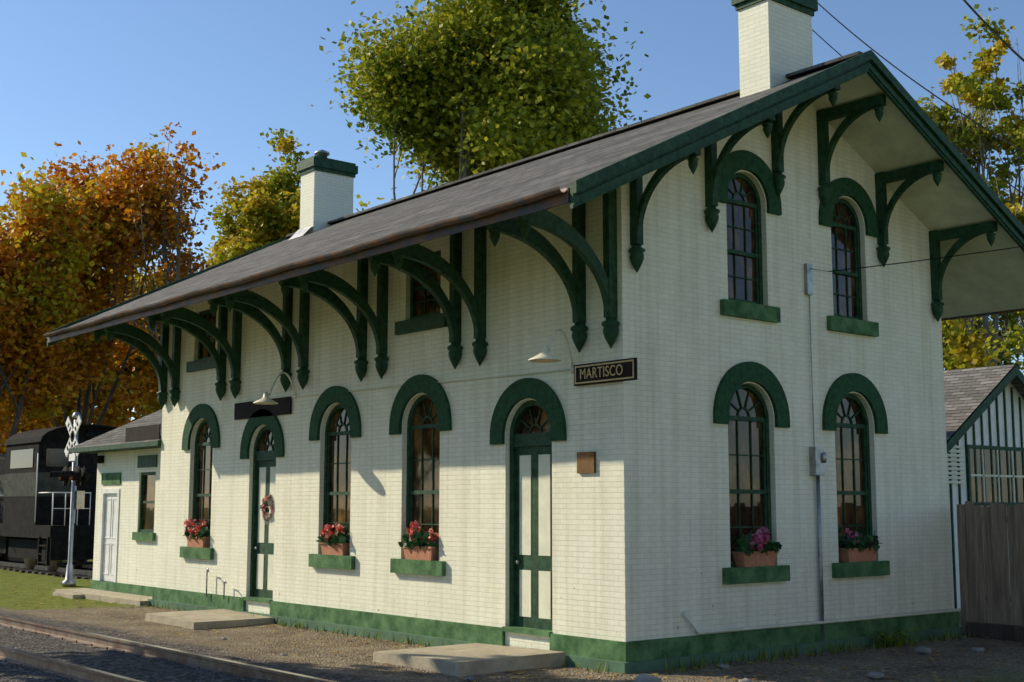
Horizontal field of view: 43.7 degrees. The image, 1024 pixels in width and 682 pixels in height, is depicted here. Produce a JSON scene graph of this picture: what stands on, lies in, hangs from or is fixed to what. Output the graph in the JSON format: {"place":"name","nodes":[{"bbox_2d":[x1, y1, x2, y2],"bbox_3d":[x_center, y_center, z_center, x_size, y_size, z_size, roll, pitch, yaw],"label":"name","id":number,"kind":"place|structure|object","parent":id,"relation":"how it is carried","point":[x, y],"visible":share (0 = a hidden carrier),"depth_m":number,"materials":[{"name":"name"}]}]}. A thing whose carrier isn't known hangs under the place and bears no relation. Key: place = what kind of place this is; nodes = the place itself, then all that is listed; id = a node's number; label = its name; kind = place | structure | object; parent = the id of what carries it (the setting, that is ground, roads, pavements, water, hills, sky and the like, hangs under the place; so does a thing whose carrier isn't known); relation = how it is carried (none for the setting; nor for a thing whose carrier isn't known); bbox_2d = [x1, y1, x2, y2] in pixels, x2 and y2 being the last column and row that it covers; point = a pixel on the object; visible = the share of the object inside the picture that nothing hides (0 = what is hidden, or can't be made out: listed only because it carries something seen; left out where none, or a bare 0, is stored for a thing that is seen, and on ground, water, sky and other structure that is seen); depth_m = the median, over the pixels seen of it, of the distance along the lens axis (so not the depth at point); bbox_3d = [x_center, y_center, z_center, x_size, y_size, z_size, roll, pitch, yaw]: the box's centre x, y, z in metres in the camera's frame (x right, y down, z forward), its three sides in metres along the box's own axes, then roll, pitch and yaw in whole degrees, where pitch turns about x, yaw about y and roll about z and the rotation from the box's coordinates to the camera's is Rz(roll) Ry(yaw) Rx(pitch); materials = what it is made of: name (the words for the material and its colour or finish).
{"place":"outdoors","nodes":[
{"label":"outdoors","id":0,"kind":"place"},
{"bbox_2d":[71,409,162,447],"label":"annex roof","id":1,"kind":"structure","parent":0,"point":[115,436],"depth_m":28.89,"materials":[{"name":"grey"}]},
{"bbox_2d":[125,424,160,441],"bbox_3d":[-7.732,1.929,26.742,0.030,0.300,1.700,6,-9,-39],"label":"annex roof sign","id":2,"kind":"object","parent":1,"relation":"on","point":[146,432],"visible":1,"depth_m":26.68,"materials":[{"name":"brown wood"}]},
{"bbox_2d":[0,559,1023,681],"bbox_3d":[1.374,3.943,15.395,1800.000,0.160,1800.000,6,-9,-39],"label":"ground","id":3,"kind":"structure","parent":0,"point":[352,664],"depth_m":16.72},
{"bbox_2d":[0,226,68,555],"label":"orange tree branches","id":4,"kind":"object","parent":3,"relation":"on","point":[18,406],"visible":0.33,"depth_m":46.38,"materials":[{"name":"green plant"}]},
{"bbox_2d":[0,180,109,423],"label":"orange tree leaves","id":5,"kind":"object","parent":4,"relation":"attached to","point":[57,369],"visible":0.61,"depth_m":46.58,"materials":[{"name":"orange plant"}]},
{"bbox_2d":[0,152,117,427],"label":"orange tree leaves","id":6,"kind":"object","parent":4,"relation":"attached to","point":[60,198],"visible":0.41,"depth_m":46.88,"materials":[{"name":"orange plant"}]},
{"bbox_2d":[0,560,92,579],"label":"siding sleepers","id":7,"kind":"object","parent":3,"relation":"on","point":[44,572],"visible":0.16,"depth_m":37.89},
{"bbox_2d":[0,556,92,575],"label":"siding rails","id":8,"kind":"object","parent":3,"relation":"on","point":[59,569],"depth_m":39.41,"materials":[{"name":"brown metal"}]},
{"bbox_2d":[1,538,87,571],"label":"train wheels","id":9,"kind":"object","parent":8,"relation":"on","point":[32,563],"visible":0.16,"depth_m":39.02,"materials":[{"name":"brown metal"}]},
{"bbox_2d":[0,424,116,565],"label":"train car","id":10,"kind":"object","parent":8,"relation":"on","point":[20,528],"visible":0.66,"depth_m":37.80,"materials":[{"name":"black metal"}]},
{"bbox_2d":[0,472,70,496],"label":"train car side","id":11,"kind":"object","parent":10,"relation":"attached to","point":[17,484],"visible":0.43,"depth_m":37.78,"materials":[{"name":"grey metal"}]},
{"bbox_2d":[10,448,68,468],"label":"locomotive windows","id":12,"kind":"structure","parent":10,"relation":"attached to","point":[23,458],"depth_m":37.84,"materials":[{"name":"grey glass"}]},
{"bbox_2d":[0,453,90,525],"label":"locomotive handrails","id":13,"kind":"object","parent":10,"relation":"attached to","point":[65,508],"visible":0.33,"depth_m":36.92,"materials":[{"name":"metal"}]},
{"bbox_2d":[62,412,84,585],"bbox_3d":[-11.010,3.954,32.148,0.420,4.340,0.840,6,-9,-39],"label":"crossing signal post","id":14,"kind":"object","parent":3,"relation":"on","point":[77,501],"visible":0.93,"depth_m":32.03,"materials":[{"name":"silver metal"}]},
{"bbox_2d":[50,422,96,486],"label":"crossing signal hoods","id":15,"kind":"object","parent":14,"relation":"attached to","point":[81,475],"visible":0.96,"depth_m":31.95,"materials":[{"name":"black metal"}]},
{"bbox_2d":[64,415,81,460],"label":"crossbuck blades","id":16,"kind":"object","parent":15,"relation":"attached to","point":[72,457],"visible":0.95,"depth_m":32.25,"materials":[{"name":"white paint"}]},
{"bbox_2d":[0,295,159,453],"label":"tree","id":17,"kind":"object","parent":3,"relation":"on","point":[123,399],"depth_m":67.60,"materials":[{"name":"brown plant"}]},
{"bbox_2d":[0,352,141,453],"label":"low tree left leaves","id":18,"kind":"object","parent":17,"relation":"attached to","point":[111,380],"visible":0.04,"depth_m":66.56,"materials":[{"name":"orange plant"}]},
{"bbox_2d":[53,588,151,605],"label":"concrete slab","id":19,"kind":"structure","parent":3,"relation":"on","point":[104,596],"depth_m":27.31,"materials":[{"name":"beige concrete"}]},
{"bbox_2d":[0,130,225,451],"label":"orange tree","id":20,"kind":"object","parent":3,"relation":"on","point":[126,187],"depth_m":51.33,"materials":[{"name":"orange plant"}]},
{"bbox_2d":[92,448,160,586],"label":"annex walls","id":21,"kind":"structure","parent":3,"relation":"on","point":[136,562],"depth_m":27.94,"materials":[{"name":"white brick"}]},
{"bbox_2d":[93,456,103,462],"bbox_3d":[-9.494,2.722,29.351,0.160,0.170,0.250,6,-9,-39],"label":"annex wall light","id":22,"kind":"object","parent":21,"relation":"attached to","point":[98,459],"visible":1,"depth_m":29.26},
{"bbox_2d":[98,489,119,582],"bbox_3d":[-9.026,4.365,28.752,0.115,2.060,1.000,6,-9,-39],"label":"annex door","id":23,"kind":"structure","parent":21,"relation":"in","point":[109,529],"depth_m":28.83,"materials":[{"name":"white wood"}]},
{"bbox_2d":[68,440,160,453],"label":"roof fascia","id":24,"kind":"structure","parent":21,"relation":"attached to","point":[125,447],"depth_m":27.78,"materials":[{"name":"green wood"}]},
{"bbox_2d":[100,258,168,419],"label":"tree","id":25,"kind":"object","parent":3,"relation":"on","point":[135,374],"depth_m":73.76,"materials":[{"name":"orange plant"}]},
{"bbox_2d":[86,266,160,426],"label":"low tree leaves","id":26,"kind":"object","parent":25,"relation":"attached to","point":[147,365],"visible":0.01,"depth_m":73.15,"materials":[{"name":"plant"}]},
{"bbox_2d":[97,122,212,408],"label":"tree","id":27,"kind":"object","parent":3,"relation":"on","point":[171,223],"depth_m":50.51,"materials":[{"name":"orange plant"}]},
{"bbox_2d":[204,128,309,266],"bbox_3d":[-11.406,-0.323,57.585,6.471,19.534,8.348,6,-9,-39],"label":"tree","id":28,"kind":"object","parent":3,"relation":"on","point":[283,180],"depth_m":57.44,"materials":[{"name":"green plant"}]},
{"bbox_2d":[145,609,565,676],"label":"door slabs","id":29,"kind":"structure","parent":3,"relation":"on","point":[461,660],"depth_m":16.08,"materials":[{"name":"concrete"}]},
{"bbox_2d":[311,0,650,199],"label":"tree","id":30,"kind":"object","parent":3,"relation":"on","point":[543,98],"depth_m":43.56,"materials":[{"name":"green plant"}]},
{"bbox_2d":[1,585,1023,681],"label":"fallen leaves","id":31,"kind":"object","parent":3,"relation":"on","point":[932,659],"visible":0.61,"depth_m":16.42,"materials":[{"name":"orange plant"}]},
{"bbox_2d":[90,299,958,661],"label":"sills and plinth","id":32,"kind":"structure","parent":3,"relation":"on","point":[630,651],"depth_m":18.29,"materials":[{"name":"green paint"}]},
{"bbox_2d":[186,536,876,566],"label":"flower troughs","id":33,"kind":"object","parent":32,"relation":"on","point":[755,559],"visible":0.81,"depth_m":18.55,"materials":[{"name":"ceramic"}]},
{"bbox_2d":[183,493,882,555],"bbox_3d":[-1.192,2.853,20.353,13.233,0.894,3.465,-4,-8,27],"label":"flower","id":34,"kind":"object","parent":33,"relation":"in","point":[741,544],"depth_m":18.73,"materials":[{"name":"plant"}]},
{"bbox_2d":[746,525,875,553],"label":"flowers","id":35,"kind":"object","parent":33,"relation":"on","point":[761,536],"visible":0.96,"depth_m":17.08,"materials":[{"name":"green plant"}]},
{"bbox_2d":[92,85,996,629],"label":"green trim","id":36,"kind":"structure","parent":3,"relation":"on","point":[320,285],"depth_m":18.76,"materials":[{"name":"green wood"}]},
{"bbox_2d":[289,150,329,239],"bbox_3d":[-4.465,-3.284,28.530,0.806,2.116,0.630,6,-9,-39],"label":"flashing","id":37,"kind":"object","parent":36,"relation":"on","point":[303,231],"visible":0.75,"depth_m":28.42,"materials":[{"name":"metal"}]},
{"bbox_2d":[186,313,447,372],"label":"sills","id":38,"kind":"structure","parent":36,"relation":"attached to","point":[425,323],"depth_m":19.40,"materials":[{"name":"green wood"}]},
{"bbox_2d":[300,170,353,234],"bbox_3d":[-4.168,-2.437,28.669,1.020,2.580,0.590,6,-9,-39],"label":"chimney","id":39,"kind":"object","parent":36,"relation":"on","point":[325,197],"visible":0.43,"depth_m":28.46,"materials":[{"name":"white brick"}]},
{"bbox_2d":[297,155,357,177],"bbox_3d":[-4.166,-3.875,28.855,1.160,0.320,0.730,6,-9,-39],"label":"chimney cap","id":40,"kind":"object","parent":39,"relation":"on","point":[324,164],"visible":0.79,"depth_m":28.55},
{"bbox_2d":[256,454,550,618],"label":"door panels","id":41,"kind":"object","parent":36,"relation":"attached to","point":[544,470],"visible":0.94,"depth_m":17.16,"materials":[{"name":"white wood"}]},
{"bbox_2d":[260,495,272,524],"bbox_3d":[-4.319,2.981,22.631,0.143,0.534,0.423,6,-9,-39],"label":"door wreath","id":42,"kind":"object","parent":41,"relation":"attached to","point":[269,501],"depth_m":22.60,"materials":[{"name":"plant"}]},
{"bbox_2d":[268,329,573,398],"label":"gooseneck lamp arms","id":43,"kind":"object","parent":36,"relation":"attached to","point":[571,370],"visible":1,"depth_m":17.74},
{"bbox_2d":[253,345,560,403],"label":"gooseneck lamp shades","id":44,"kind":"object","parent":43,"relation":"attached to","point":[544,354],"visible":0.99,"depth_m":15.63,"materials":[{"name":"white metal"}]},
{"bbox_2d":[256,359,558,403],"bbox_3d":[-1.823,0.611,18.304,0.360,0.142,7.330,6,-9,-39],"label":"gooseneck lamp","id":45,"kind":"object","parent":44,"relation":"in","point":[544,360],"visible":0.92,"depth_m":15.64,"materials":[{"name":"metal"}]},
{"bbox_2d":[234,358,637,419],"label":"name boards","id":46,"kind":"object","parent":36,"relation":"attached to","point":[247,410],"visible":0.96,"depth_m":16.41,"materials":[{"name":"black wood"}]},
{"bbox_2d":[580,364,622,378],"bbox_3d":[1.118,0.387,16.066,0.008,0.133,0.772,6,-9,-39],"label":"sign lettering","id":47,"kind":"object","parent":46,"relation":"on","point":[584,373],"visible":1,"depth_m":16.08},
{"bbox_2d":[575,359,633,383],"bbox_3d":[1.149,0.391,16.035,0.004,0.230,1.070,6,-9,-39],"label":"name board border","id":48,"kind":"object","parent":46,"relation":"attached to","point":[632,360],"visible":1,"depth_m":15.99,"materials":[{"name":"beige wood"}]},
{"bbox_2d":[143,178,864,560],"bbox_3d":[-1.494,1.114,23.503,5.082,5.400,15.222,6,-9,-39],"label":"window glass","id":49,"kind":"object","parent":36,"relation":"attached to","point":[429,508],"visible":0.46,"depth_m":18.92,"materials":[{"name":"black glass"}]},
{"bbox_2d":[182,150,887,458],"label":"window arches","id":50,"kind":"structure","parent":36,"relation":"attached to","point":[546,398],"depth_m":18.60,"materials":[{"name":"green wood"}]},
{"bbox_2d":[46,50,1023,346],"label":"rake fascia","id":51,"kind":"structure","parent":36,"relation":"on","point":[674,148],"depth_m":16.86,"materials":[{"name":"green wood"}]},
{"bbox_2d":[48,188,1023,342],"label":"eave fascia","id":52,"kind":"structure","parent":36,"relation":"attached to","point":[538,205],"depth_m":17.55,"materials":[{"name":"green wood"}]},
{"bbox_2d":[43,186,566,337],"bbox_3d":[-0.119,-0.404,23.457,11.350,0.090,15.720,6,-9,-39],"label":"eave gutter","id":53,"kind":"object","parent":52,"relation":"attached to","point":[543,194],"visible":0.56,"depth_m":17.24,"materials":[{"name":"metal"}]},
{"bbox_2d":[577,451,595,472],"bbox_3d":[0.943,1.542,16.206,0.035,0.270,0.320,6,-9,-39],"label":"plaque","id":54,"kind":"object","parent":36,"relation":"attached to","point":[586,462],"visible":1,"depth_m":16.18,"materials":[{"name":"brown wood"}]},
{"bbox_2d":[738,0,812,97],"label":"chimney","id":55,"kind":"object","parent":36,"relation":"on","point":[775,42],"visible":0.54,"depth_m":18.73,"materials":[{"name":"white brick"}]},
{"bbox_2d":[731,0,817,16],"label":"chimney cap","id":56,"kind":"object","parent":55,"relation":"on","point":[809,7],"visible":0.43,"depth_m":18.96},
{"bbox_2d":[683,608,960,633],"bbox_3d":[4.603,3.897,18.019,6.357,0.481,0.054,6,-9,-39],"label":"drain pipe","id":57,"kind":"object","parent":36,"relation":"attached to","point":[803,623],"visible":1,"depth_m":17.60,"materials":[{"name":"beige paint"}]},
{"bbox_2d":[812,0,1023,271],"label":"service wires","id":58,"kind":"object","parent":36,"relation":"on","point":[993,31],"visible":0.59,"depth_m":23.50,"materials":[{"name":"black paint"}]},
{"bbox_2d":[148,599,961,673],"bbox_3d":[-0.156,4.977,22.744,7.342,0.327,13.590,6,-9,-39],"label":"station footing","id":59,"kind":"object","parent":3,"relation":"on","point":[629,667],"visible":0.38,"depth_m":17.83,"materials":[{"name":"grey concrete"}]},
{"bbox_2d":[140,597,977,672],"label":"grass tufts","id":60,"kind":"object","parent":3,"relation":"on","point":[944,638],"visible":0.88,"depth_m":17.60,"materials":[{"name":"green plant"}]},
{"bbox_2d":[221,637,984,681],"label":"field stones","id":61,"kind":"object","parent":3,"relation":"on","point":[643,677],"visible":0.88,"depth_m":14.84,"materials":[{"name":"grey stone"}]},
{"bbox_2d":[804,263,828,640],"bbox_3d":[4.373,1.589,18.029,0.244,5.450,0.254,6,-9,-39],"label":"electric meter and mast","id":62,"kind":"object","parent":3,"relation":"on","point":[817,458],"visible":0.98,"depth_m":18.00,"materials":[{"name":"metal"}]},
{"bbox_2d":[853,628,935,647],"bbox_3d":[5.461,4.253,18.290,0.996,0.234,1.214,-4,-8,29],"label":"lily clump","id":63,"kind":"object","parent":3,"relation":"on","point":[892,637],"visible":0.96,"depth_m":18.18,"materials":[{"name":"green plant"}]},
{"bbox_2d":[957,501,1023,634],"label":"board fence","id":64,"kind":"object","parent":3,"relation":"on","point":[997,603],"visible":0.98,"depth_m":19.57,"materials":[{"name":"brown wood"}]},
{"bbox_2d":[966,622,1023,641],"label":"sleeper fence","id":65,"kind":"object","parent":3,"relation":"on","point":[1000,632],"visible":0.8,"depth_m":19.24,"materials":[{"name":"brown wood"}]},
{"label":"sleepers","id":66,"kind":"object","parent":3,"relation":"on","visible":0},
{"bbox_2d":[0,624,266,681],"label":"tie plates","id":67,"kind":"object","parent":66,"relation":"on","point":[76,642],"visible":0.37,"depth_m":16.56,"materials":[{"name":"metal"}]},
{"bbox_2d":[0,615,336,681],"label":"rails","id":68,"kind":"object","parent":66,"relation":"on","point":[78,673],"depth_m":15.16,"materials":[{"name":"metal"}]},
{"bbox_2d":[0,0,1023,423],"label":"sky","id":69,"kind":"structure","parent":0,"point":[93,73],"materials":[{"name":"blue"}]},
{"bbox_2d":[156,104,952,649],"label":"station walls","id":70,"kind":"structure","parent":0,"point":[640,532],"depth_m":18.10,"materials":[{"name":"white brick"}]},
{"bbox_2d":[206,567,226,598],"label":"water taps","id":71,"kind":"object","parent":70,"relation":"attached to","point":[207,571],"visible":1,"depth_m":23.68,"materials":[{"name":"metal"}]},
{"bbox_2d":[69,67,1023,326],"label":"station roof","id":72,"kind":"structure","parent":70,"relation":"on","point":[972,284],"depth_m":19.90,"materials":[{"name":"grey"}]},
{"bbox_2d":[286,51,862,237],"bbox_3d":[-0.116,-3.206,23.819,0.300,0.050,15.800,6,-9,-39],"label":"ridge cap","id":73,"kind":"object","parent":72,"relation":"on","point":[790,76],"visible":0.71,"depth_m":21.84,"materials":[{"name":"black metal"}]},
{"bbox_2d":[915,4,1023,366],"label":"tree","id":74,"kind":"object","parent":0,"point":[989,92],"depth_m":39.90,"materials":[{"name":"green plant"}]},
{"bbox_2d":[931,35,1023,209],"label":"tree leaves","id":75,"kind":"object","parent":74,"relation":"attached to","point":[945,62],"visible":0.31,"depth_m":39.98,"materials":[{"name":"plant"}]},
{"bbox_2d":[941,312,1023,373],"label":"tree leaves","id":76,"kind":"object","parent":74,"relation":"attached to","point":[948,365],"depth_m":55.80,"materials":[{"name":"green plant"}]},
{"bbox_2d":[942,127,1023,363],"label":"tree leaves","id":77,"kind":"object","parent":74,"relation":"attached to","point":[1012,344],"depth_m":32.87,"materials":[{"name":"plant"}]},
{"bbox_2d":[943,202,1023,368],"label":"tree leaves","id":78,"kind":"object","parent":77,"relation":"attached to","point":[969,353],"visible":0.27,"depth_m":33.86,"materials":[{"name":"plant"}]},
{"bbox_2d":[947,382,1023,611],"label":"shed walls","id":79,"kind":"structure","parent":0,"point":[1016,394],"depth_m":25.40,"materials":[{"name":"white wood"}]},
{"bbox_2d":[943,364,1023,441],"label":"shed roof","id":80,"kind":"structure","parent":79,"relation":"on","point":[967,391],"depth_m":25.56,"materials":[{"name":"grey"}]},
{"bbox_2d":[946,366,1023,608],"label":"shed battens","id":81,"kind":"object","parent":79,"relation":"attached to","point":[979,411],"visible":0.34,"depth_m":25.16,"materials":[{"name":"wood"}]},
{"bbox_2d":[947,445,1023,501],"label":"shed window bars","id":82,"kind":"object","parent":79,"relation":"attached to","point":[983,475],"visible":0.62,"depth_m":25.02,"materials":[{"name":"white wood"}]},
{"bbox_2d":[970,448,1023,501],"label":"shed window","id":83,"kind":"structure","parent":79,"relation":"in","point":[989,494],"depth_m":25.41,"materials":[{"name":"grey glass"}]},
{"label":"low tree branches","id":84,"kind":"object","parent":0,"visible":0},
{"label":"low tree leaves","id":85,"kind":"object","parent":84,"relation":"on","visible":0},
{"bbox_2d":[198,235,220,271],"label":"tree leaves","id":86,"kind":"object","parent":85,"relation":"on","point":[206,252],"depth_m":85.14,"materials":[{"name":"plant"}]},
{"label":"low tree branches","id":87,"kind":"object","parent":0,"visible":0},
{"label":"low tree leaves","id":88,"kind":"object","parent":87,"relation":"on","visible":0},
{"bbox_2d":[355,194,393,211],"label":"tree leaves","id":89,"kind":"object","parent":88,"relation":"on","point":[361,203],"depth_m":91.94,"materials":[{"name":"plant"}]}
]}

